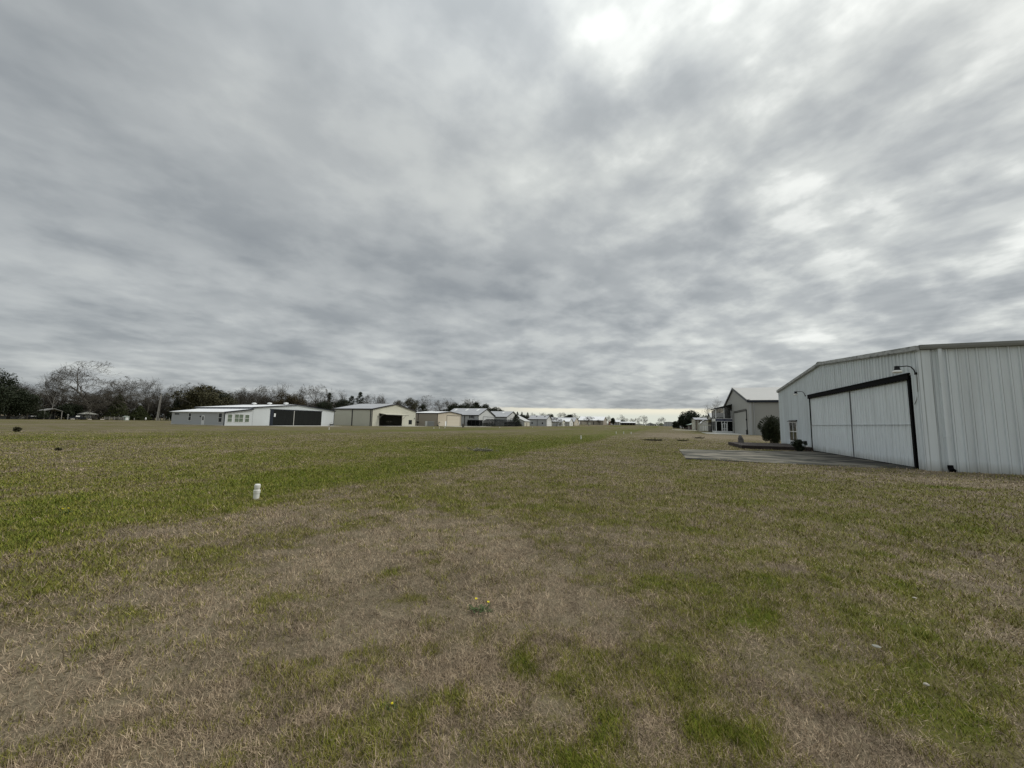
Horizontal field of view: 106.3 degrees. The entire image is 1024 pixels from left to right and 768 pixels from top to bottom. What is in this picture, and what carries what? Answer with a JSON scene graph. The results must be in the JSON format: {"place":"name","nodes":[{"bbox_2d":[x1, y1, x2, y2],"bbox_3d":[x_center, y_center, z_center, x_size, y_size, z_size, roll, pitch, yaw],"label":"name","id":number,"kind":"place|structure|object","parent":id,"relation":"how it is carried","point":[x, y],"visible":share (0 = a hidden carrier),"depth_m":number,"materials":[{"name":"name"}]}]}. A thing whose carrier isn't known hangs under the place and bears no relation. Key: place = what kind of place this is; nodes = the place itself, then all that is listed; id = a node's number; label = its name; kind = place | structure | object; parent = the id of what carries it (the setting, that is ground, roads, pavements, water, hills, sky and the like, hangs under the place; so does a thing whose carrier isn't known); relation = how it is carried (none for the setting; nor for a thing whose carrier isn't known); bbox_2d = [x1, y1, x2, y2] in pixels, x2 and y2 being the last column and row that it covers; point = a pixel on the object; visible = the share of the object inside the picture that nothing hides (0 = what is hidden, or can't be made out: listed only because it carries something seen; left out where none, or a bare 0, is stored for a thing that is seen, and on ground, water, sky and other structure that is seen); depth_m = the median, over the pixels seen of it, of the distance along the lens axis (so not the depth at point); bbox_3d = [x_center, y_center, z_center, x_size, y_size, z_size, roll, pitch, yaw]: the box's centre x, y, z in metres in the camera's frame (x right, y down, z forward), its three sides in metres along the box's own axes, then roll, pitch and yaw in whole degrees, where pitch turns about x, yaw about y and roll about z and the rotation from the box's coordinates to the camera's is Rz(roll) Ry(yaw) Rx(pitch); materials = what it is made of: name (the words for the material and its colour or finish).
{"place":"outdoors","nodes":[
{"label":"outdoors","id":0,"kind":"place"},
{"bbox_2d":[0,415,1023,767],"bbox_3d":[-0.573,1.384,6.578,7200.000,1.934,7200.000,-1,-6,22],"label":"ground","id":1,"kind":"structure","parent":0,"point":[112,427],"depth_m":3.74,"materials":[{"name":"green plant"}]},
{"bbox_2d":[0,368,21,414],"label":"evergreen oak","id":2,"kind":"object","parent":1,"relation":"on","point":[6,394],"visible":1,"depth_m":134.32,"materials":[{"name":"green plant"}]},
{"bbox_2d":[0,416,25,418],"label":"block wall","id":3,"kind":"structure","parent":1,"relation":"on","point":[11,417],"depth_m":140.35,"materials":[{"name":"concrete"}]},
{"bbox_2d":[0,380,31,418],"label":"evergreen oak","id":4,"kind":"object","parent":1,"relation":"on","point":[26,393],"visible":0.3,"depth_m":140.29,"materials":[{"name":"green plant"}]},
{"bbox_2d":[12,427,22,431],"bbox_3d":[-47.949,4.401,37.239,0.555,0.583,0.673,2,-6,-5],"label":"weed patch","id":5,"kind":"object","parent":1,"relation":"on","point":[17,429],"visible":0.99,"depth_m":37.13,"materials":[{"name":"green plant"}]},
{"bbox_2d":[4,392,52,418],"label":"evergreen oak","id":6,"kind":"object","parent":1,"relation":"on","point":[26,405],"visible":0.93,"depth_m":140.29,"materials":[{"name":"green plant"}]},
{"bbox_2d":[18,384,44,392],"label":"bare tree","id":7,"kind":"object","parent":1,"relation":"on","point":[30,388],"visible":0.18,"depth_m":163.75,"materials":[{"name":"grey plant"}]},
{"bbox_2d":[26,384,54,413],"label":"bare tree","id":8,"kind":"object","parent":1,"relation":"on","point":[40,392],"visible":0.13,"depth_m":171.87,"materials":[{"name":"grey plant"}]},
{"bbox_2d":[29,390,61,413],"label":"bare tree","id":9,"kind":"object","parent":1,"relation":"on","point":[44,396],"visible":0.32,"depth_m":160.25,"materials":[{"name":"grey plant"}]},
{"bbox_2d":[36,408,62,419],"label":"carport","id":10,"kind":"object","parent":1,"relation":"on","point":[53,413],"visible":0.63,"depth_m":152.89,"materials":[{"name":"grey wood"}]},
{"bbox_2d":[35,364,79,418],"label":"bare tree","id":11,"kind":"object","parent":1,"relation":"on","point":[57,385],"visible":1,"depth_m":153.96,"materials":[{"name":"grey plant"}]},
{"bbox_2d":[42,393,76,418],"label":"bare tree","id":12,"kind":"object","parent":1,"relation":"on","point":[64,397],"visible":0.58,"depth_m":163.56,"materials":[{"name":"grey plant"}]},
{"bbox_2d":[55,403,83,419],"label":"evergreen oak","id":13,"kind":"object","parent":1,"relation":"on","point":[70,409],"visible":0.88,"depth_m":156.72,"materials":[{"name":"green plant"}]},
{"bbox_2d":[66,415,85,419],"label":"pickup truck","id":14,"kind":"object","parent":1,"relation":"on","point":[77,417],"visible":1,"depth_m":155.38,"materials":[{"name":"paint"}]},
{"bbox_2d":[51,388,107,417],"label":"bare tree","id":15,"kind":"object","parent":1,"relation":"on","point":[99,416],"visible":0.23,"depth_m":174.73,"materials":[{"name":"grey plant"}]},
{"bbox_2d":[75,412,97,419],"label":"gazebo","id":16,"kind":"object","parent":1,"relation":"on","point":[86,416],"visible":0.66,"depth_m":160.53,"materials":[{"name":"grey metal"}]},
{"bbox_2d":[33,360,143,419],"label":"bare tree","id":17,"kind":"object","parent":1,"relation":"on","point":[92,385],"visible":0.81,"depth_m":168.22,"materials":[{"name":"grey plant"}]},
{"bbox_2d":[68,395,109,419],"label":"bare tree","id":18,"kind":"object","parent":1,"relation":"on","point":[104,408],"visible":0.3,"depth_m":174.80,"materials":[{"name":"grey plant"}]},
{"bbox_2d":[69,393,111,418],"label":"bare tree","id":19,"kind":"object","parent":1,"relation":"on","point":[91,405],"visible":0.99,"depth_m":161.99,"materials":[{"name":"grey plant"}]},
{"bbox_2d":[101,394,131,419],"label":"cedar tree","id":20,"kind":"object","parent":1,"relation":"on","point":[111,411],"visible":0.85,"depth_m":172.64,"materials":[{"name":"green plant"}]},
{"bbox_2d":[106,376,155,412],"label":"bare tree","id":21,"kind":"object","parent":1,"relation":"on","point":[136,400],"visible":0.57,"depth_m":184.24,"materials":[{"name":"grey plant"}]},
{"bbox_2d":[129,405,152,419],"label":"cedar tree","id":22,"kind":"object","parent":1,"relation":"on","point":[141,413],"visible":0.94,"depth_m":178.09,"materials":[{"name":"green plant"}]},
{"bbox_2d":[127,401,154,412],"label":"bare tree","id":23,"kind":"object","parent":1,"relation":"on","point":[150,406],"visible":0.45,"depth_m":191.53,"materials":[{"name":"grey plant"}]},
{"bbox_2d":[128,397,157,410],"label":"bare tree","id":24,"kind":"object","parent":1,"relation":"on","point":[144,405],"visible":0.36,"depth_m":195.97,"materials":[{"name":"grey plant"}]},
{"bbox_2d":[132,391,160,415],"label":"bare tree","id":25,"kind":"object","parent":1,"relation":"on","point":[145,396],"visible":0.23,"depth_m":204.35,"materials":[{"name":"grey plant"}]},
{"bbox_2d":[138,378,161,411],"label":"bare tree","id":26,"kind":"object","parent":1,"relation":"on","point":[151,385],"visible":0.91,"depth_m":190.41,"materials":[{"name":"grey plant"}]},
{"bbox_2d":[141,401,167,419],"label":"bare tree","id":27,"kind":"object","parent":1,"relation":"on","point":[155,410],"visible":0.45,"depth_m":199.12,"materials":[{"name":"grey plant"}]},
{"bbox_2d":[144,378,171,419],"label":"bare tree","id":28,"kind":"object","parent":1,"relation":"on","point":[166,399],"visible":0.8,"depth_m":196.29,"materials":[{"name":"grey plant"}]},
{"bbox_2d":[146,400,169,419],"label":"bare tree","id":29,"kind":"object","parent":1,"relation":"on","point":[157,408],"visible":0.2,"depth_m":202.43,"materials":[{"name":"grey plant"}]},
{"bbox_2d":[156,393,163,420],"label":"utility pole","id":30,"kind":"object","parent":1,"relation":"on","point":[159,407],"visible":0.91,"depth_m":180.37,"materials":[{"name":"grey wood"}]},
{"bbox_2d":[162,388,183,407],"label":"bare tree","id":31,"kind":"object","parent":1,"relation":"on","point":[171,389],"visible":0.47,"depth_m":199.33,"materials":[{"name":"grey plant"}]},
{"bbox_2d":[166,398,180,418],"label":"cedar tree","id":32,"kind":"object","parent":1,"relation":"on","point":[176,403],"visible":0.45,"depth_m":195.08,"materials":[{"name":"green plant"}]},
{"bbox_2d":[162,383,195,414],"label":"bare tree","id":33,"kind":"object","parent":1,"relation":"on","point":[179,392],"visible":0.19,"depth_m":210.38,"materials":[{"name":"grey plant"}]},
{"bbox_2d":[164,385,237,413],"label":"evergreen oak","id":34,"kind":"object","parent":1,"relation":"on","point":[198,396],"visible":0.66,"depth_m":197.19,"materials":[{"name":"green plant"}]},
{"bbox_2d":[211,393,232,405],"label":"evergreen oak","id":35,"kind":"object","parent":1,"relation":"on","point":[222,395],"visible":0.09,"depth_m":204.98,"materials":[{"name":"green plant"}]},
{"bbox_2d":[228,389,251,404],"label":"bare tree","id":36,"kind":"object","parent":1,"relation":"on","point":[245,397],"visible":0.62,"depth_m":230.47,"materials":[{"name":"grey plant"}]},
{"bbox_2d":[237,386,259,404],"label":"bare tree","id":37,"kind":"object","parent":1,"relation":"on","point":[252,394],"visible":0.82,"depth_m":235.19,"materials":[{"name":"grey plant"}]},
{"bbox_2d":[170,402,335,425],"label":"white hangar","id":38,"kind":"structure","parent":1,"relation":"on","point":[265,415],"depth_m":95.39,"materials":[{"name":"metal"}]},
{"bbox_2d":[227,414,232,421],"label":"window","id":39,"kind":"structure","parent":38,"relation":"in","point":[229,416],"depth_m":87.39,"materials":[{"name":"grey glass"}]},
{"bbox_2d":[234,414,243,421],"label":"window","id":40,"kind":"structure","parent":38,"relation":"in","point":[237,417],"depth_m":89.25,"materials":[{"name":"grey glass"}]},
{"bbox_2d":[273,410,293,425],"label":"door leaf","id":41,"kind":"structure","parent":38,"relation":"in","point":[283,417],"depth_m":99.93,"materials":[{"name":"metal"}]},
{"bbox_2d":[294,411,321,425],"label":"door leaf","id":42,"kind":"structure","parent":38,"relation":"in","point":[301,418],"depth_m":106.61,"materials":[{"name":"metal"}]},
{"bbox_2d":[253,484,260,499],"bbox_3d":[-5.297,2.236,7.971,0.128,0.320,0.126,2,-5,22],"label":"pipe marker","id":43,"kind":"object","parent":1,"relation":"on","point":[256,492],"visible":0.98,"depth_m":7.93,"materials":[{"name":"white plastic"}]},
{"bbox_2d":[249,390,272,404],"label":"bare tree","id":44,"kind":"object","parent":1,"relation":"on","point":[259,399],"visible":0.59,"depth_m":242.61,"materials":[{"name":"grey plant"}]},
{"bbox_2d":[251,386,275,404],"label":"bare tree","id":45,"kind":"object","parent":1,"relation":"on","point":[262,393],"visible":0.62,"depth_m":249.80,"materials":[{"name":"grey plant"}]},
{"bbox_2d":[266,382,290,403],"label":"bare tree","id":46,"kind":"object","parent":1,"relation":"on","point":[279,388],"visible":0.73,"depth_m":249.62,"materials":[{"name":"grey plant"}]},
{"bbox_2d":[272,391,291,404],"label":"evergreen oak","id":47,"kind":"object","parent":1,"relation":"on","point":[281,399],"visible":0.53,"depth_m":245.39,"materials":[{"name":"green plant"}]},
{"bbox_2d":[285,394,307,405],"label":"evergreen oak","id":48,"kind":"object","parent":1,"relation":"on","point":[293,399],"visible":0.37,"depth_m":246.64,"materials":[{"name":"green plant"}]},
{"bbox_2d":[292,390,312,404],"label":"bare tree","id":49,"kind":"object","parent":1,"relation":"on","point":[300,393],"visible":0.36,"depth_m":283.46,"materials":[{"name":"grey plant"}]},
{"bbox_2d":[299,384,329,407],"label":"bare tree","id":50,"kind":"object","parent":1,"relation":"on","point":[319,395],"visible":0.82,"depth_m":278.84,"materials":[{"name":"grey plant"}]},
{"bbox_2d":[316,400,332,409],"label":"evergreen oak","id":51,"kind":"object","parent":1,"relation":"on","point":[323,404],"visible":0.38,"depth_m":272.60,"materials":[{"name":"green plant"}]},
{"bbox_2d":[326,393,333,407],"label":"pine tree","id":52,"kind":"object","parent":1,"relation":"on","point":[329,395],"visible":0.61,"depth_m":289.71,"materials":[{"name":"green plant"}]},
{"bbox_2d":[0,401,663,425],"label":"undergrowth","id":53,"kind":"object","parent":1,"relation":"on","point":[57,416],"visible":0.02,"depth_m":187.31,"materials":[{"name":"green plant"}]},
{"bbox_2d":[333,399,349,407],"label":"evergreen oak","id":54,"kind":"object","parent":1,"relation":"on","point":[339,403],"visible":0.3,"depth_m":293.32,"materials":[{"name":"green plant"}]},
{"bbox_2d":[348,396,354,404],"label":"pine tree","id":55,"kind":"object","parent":1,"relation":"on","point":[351,398],"visible":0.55,"depth_m":311.17,"materials":[{"name":"green plant"}]},
{"bbox_2d":[355,392,363,403],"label":"pine tree","id":56,"kind":"object","parent":1,"relation":"on","point":[360,394],"visible":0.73,"depth_m":313.73,"materials":[{"name":"green plant"}]},
{"bbox_2d":[360,394,376,403],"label":"bare tree","id":57,"kind":"object","parent":1,"relation":"on","point":[367,398],"visible":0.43,"depth_m":338.96,"materials":[{"name":"grey plant"}]},
{"bbox_2d":[333,404,416,425],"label":"cream hangar","id":58,"kind":"structure","parent":1,"relation":"on","point":[373,415],"depth_m":127.87,"materials":[{"name":"beige metal"}]},
{"bbox_2d":[380,701,397,711],"bbox_3d":[-0.713,1.875,2.248,0.118,0.046,0.086,-1,-6,22],"label":"dandelion","id":59,"kind":"object","parent":1,"relation":"on","point":[394,704],"visible":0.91,"depth_m":2.23,"materials":[{"name":"green plant"}]},
{"bbox_2d":[403,396,419,409],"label":"evergreen oak","id":60,"kind":"object","parent":1,"relation":"on","point":[412,404],"visible":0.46,"depth_m":322.01,"materials":[{"name":"green plant"}]},
{"bbox_2d":[417,404,426,411],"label":"evergreen oak","id":61,"kind":"object","parent":1,"relation":"on","point":[423,407],"visible":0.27,"depth_m":321.93,"materials":[{"name":"green plant"}]},
{"bbox_2d":[416,395,441,411],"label":"bare tree","id":62,"kind":"object","parent":1,"relation":"on","point":[427,404],"visible":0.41,"depth_m":350.83,"materials":[{"name":"grey plant"}]},
{"bbox_2d":[416,411,461,425],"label":"tan hangar","id":63,"kind":"structure","parent":1,"relation":"on","point":[436,418],"depth_m":153.40,"materials":[{"name":"white metal"}]},
{"bbox_2d":[447,416,459,425],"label":"door leaf","id":64,"kind":"structure","parent":63,"relation":"in","point":[451,420],"depth_m":161.31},
{"bbox_2d":[442,398,453,408],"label":"bare tree","id":65,"kind":"object","parent":1,"relation":"on","point":[447,403],"visible":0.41,"depth_m":363.07,"materials":[{"name":"grey plant"}]},
{"bbox_2d":[444,404,458,410],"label":"evergreen oak","id":66,"kind":"object","parent":1,"relation":"on","point":[450,407],"visible":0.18,"depth_m":358.38,"materials":[{"name":"green plant"}]},
{"bbox_2d":[451,408,495,425],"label":"grey hangar","id":67,"kind":"structure","parent":1,"relation":"on","point":[474,416],"depth_m":184.82,"materials":[{"name":"white paint"}]},
{"bbox_2d":[483,417,493,425],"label":"door leaf","id":68,"kind":"structure","parent":67,"relation":"in","point":[484,418],"depth_m":189.82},
{"bbox_2d":[468,598,492,613],"bbox_3d":[-0.276,1.962,3.381,0.230,0.097,0.186,3,-6,-20],"label":"dandelion","id":69,"kind":"object","parent":1,"relation":"on","point":[481,610],"visible":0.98,"depth_m":3.39,"materials":[{"name":"green plant"}]},
{"bbox_2d":[467,445,498,451],"bbox_3d":[-1.708,3.764,22.366,1.900,0.416,0.824,-3,-7,35],"label":"weed patch","id":70,"kind":"object","parent":1,"relation":"on","point":[481,449],"visible":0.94,"depth_m":22.27,"materials":[{"name":"green plant"}]},
{"bbox_2d":[483,419,519,426],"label":"pool enclosure","id":71,"kind":"object","parent":1,"relation":"on","point":[504,422],"visible":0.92,"depth_m":191.01,"materials":[{"name":"metal"}]},
{"bbox_2d":[491,411,519,425],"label":"grey hangar","id":72,"kind":"structure","parent":1,"relation":"on","point":[502,414],"depth_m":218.44,"materials":[{"name":"grey metal"}]},
{"bbox_2d":[518,415,530,425],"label":"sloped shed","id":73,"kind":"structure","parent":1,"relation":"on","point":[524,421],"depth_m":242.33,"materials":[{"name":"metal"}]},
{"bbox_2d":[528,415,551,425],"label":"grey hangar","id":74,"kind":"structure","parent":1,"relation":"on","point":[539,420],"depth_m":286.98,"materials":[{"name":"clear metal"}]},
{"bbox_2d":[552,420,564,425],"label":"house","id":75,"kind":"structure","parent":1,"relation":"on","point":[558,424],"depth_m":318.25,"materials":[{"name":"white metal"}]},
{"bbox_2d":[620,422,635,424],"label":"open shed","id":76,"kind":"structure","parent":1,"relation":"on","point":[627,423],"depth_m":490.34,"materials":[{"name":"white metal"}]},
{"bbox_2d":[677,415,686,428],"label":"evergreen oak","id":77,"kind":"object","parent":1,"relation":"on","point":[682,422],"visible":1,"depth_m":234.37,"materials":[{"name":"green plant"}]},
{"bbox_2d":[680,410,706,426],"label":"evergreen oak","id":78,"kind":"object","parent":1,"relation":"on","point":[688,416],"visible":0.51,"depth_m":234.74,"materials":[{"name":"green plant"}]},
{"bbox_2d":[691,418,707,429],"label":"beige hangar","id":79,"kind":"structure","parent":1,"relation":"on","point":[694,423],"depth_m":174.86,"materials":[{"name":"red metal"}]},
{"bbox_2d":[700,420,707,430],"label":"white shed","id":80,"kind":"structure","parent":1,"relation":"on","point":[703,428],"depth_m":139.35,"materials":[{"name":"metal"}]},
{"bbox_2d":[697,413,711,431],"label":"cream shed","id":81,"kind":"structure","parent":1,"relation":"on","point":[709,418],"depth_m":126.70,"materials":[{"name":"metal"}]},
{"bbox_2d":[702,397,720,413],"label":"bare tree","id":82,"kind":"object","parent":1,"relation":"on","point":[711,407],"visible":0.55,"depth_m":169.54,"materials":[{"name":"grey plant"}]},
{"bbox_2d":[711,387,780,434],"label":"tall grey hangar","id":83,"kind":"structure","parent":1,"relation":"on","point":[743,410],"depth_m":92.98,"materials":[{"name":"metal"}]},
{"bbox_2d":[734,411,746,433],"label":"door leaf","id":84,"kind":"structure","parent":83,"relation":"in","point":[740,426],"depth_m":94.33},
{"bbox_2d":[757,415,780,442],"bbox_3d":[25.808,4.540,38.226,2.448,3.024,2.443,-1,-6,22],"label":"bush","id":85,"kind":"object","parent":1,"relation":"on","point":[769,428],"visible":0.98,"depth_m":37.90,"materials":[{"name":"green plant"}]},
{"bbox_2d":[728,442,812,450],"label":"mulched garden bed","id":86,"kind":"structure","parent":1,"relation":"on","point":[770,446],"depth_m":29.82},
{"bbox_2d":[791,439,806,450],"bbox_3d":[20.986,4.467,28.112,1.094,0.937,1.049,-1,-6,22],"label":"shrub","id":87,"kind":"object","parent":1,"relation":"on","point":[798,444],"visible":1,"depth_m":27.93,"materials":[{"name":"green plant"}]},
{"bbox_2d":[776,340,1023,474],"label":"metal hangar","id":88,"kind":"structure","parent":1,"relation":"on","point":[953,407],"depth_m":16.29,"materials":[{"name":"white metal"}]},
{"bbox_2d":[789,422,797,440],"bbox_3d":[23.838,4.026,32.526,0.090,1.640,2.090,-1,-6,22],"label":"window","id":89,"kind":"structure","parent":88,"relation":"in","point":[793,428],"depth_m":32.48,"materials":[{"name":"grey glass"}]},
{"bbox_2d":[810,392,850,424],"bbox_3d":[21.151,1.763,25.653,0.080,1.950,6.730,-1,-6,22],"label":"door leaf","id":90,"kind":"structure","parent":88,"relation":"in","point":[834,409],"depth_m":25.13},
{"bbox_2d":[812,425,852,456],"bbox_3d":[21.107,3.660,25.463,0.080,1.835,6.730,-1,-6,22],"label":"door leaf","id":91,"kind":"structure","parent":88,"relation":"in","point":[834,439],"depth_m":24.92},
{"bbox_2d":[850,381,910,424],"bbox_3d":[18.783,1.118,19.758,0.080,1.950,5.880,-1,-6,22],"label":"door leaf","id":92,"kind":"structure","parent":88,"relation":"in","point":[888,404],"depth_m":19.26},
{"bbox_2d":[852,425,913,466],"bbox_3d":[18.739,3.016,19.569,0.080,1.835,5.880,-1,-6,22],"label":"door leaf","id":93,"kind":"structure","parent":88,"relation":"in","point":[883,443],"depth_m":19.05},
{"bbox_2d":[892,366,916,374],"bbox_3d":[16.991,-0.598,16.615,0.831,0.401,0.330,-1,-6,22],"label":"wall lamp","id":94,"kind":"object","parent":88,"relation":"attached to","point":[897,369],"visible":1,"depth_m":16.61,"materials":[{"name":"metal"}]},
{"bbox_2d":[0,0,1023,425],"label":"sky","id":95,"kind":"structure","parent":0,"point":[654,209],"materials":[{"name":"grey"}]},
{"bbox_2d":[551,417,578,425],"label":"house","id":96,"kind":"structure","parent":0,"point":[575,421],"depth_m":380.60,"materials":[{"name":"white paint"}]},
{"bbox_2d":[558,418,572,425],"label":"house","id":97,"kind":"structure","parent":0,"point":[568,421],"depth_m":346.18,"materials":[{"name":"white paint"}]},
{"bbox_2d":[578,416,606,424],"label":"barn","id":98,"kind":"structure","parent":0,"point":[602,420],"depth_m":468.84,"materials":[{"name":"white metal"}]},
{"bbox_2d":[702,432,745,434],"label":"pavement","id":99,"kind":"structure","parent":0,"point":[723,433],"depth_m":94.61,"materials":[{"name":"concrete"}]},
{"bbox_2d":[679,449,918,468],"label":"pavement","id":100,"kind":"structure","parent":0,"point":[804,457],"depth_m":20.91,"materials":[{"name":"concrete"}]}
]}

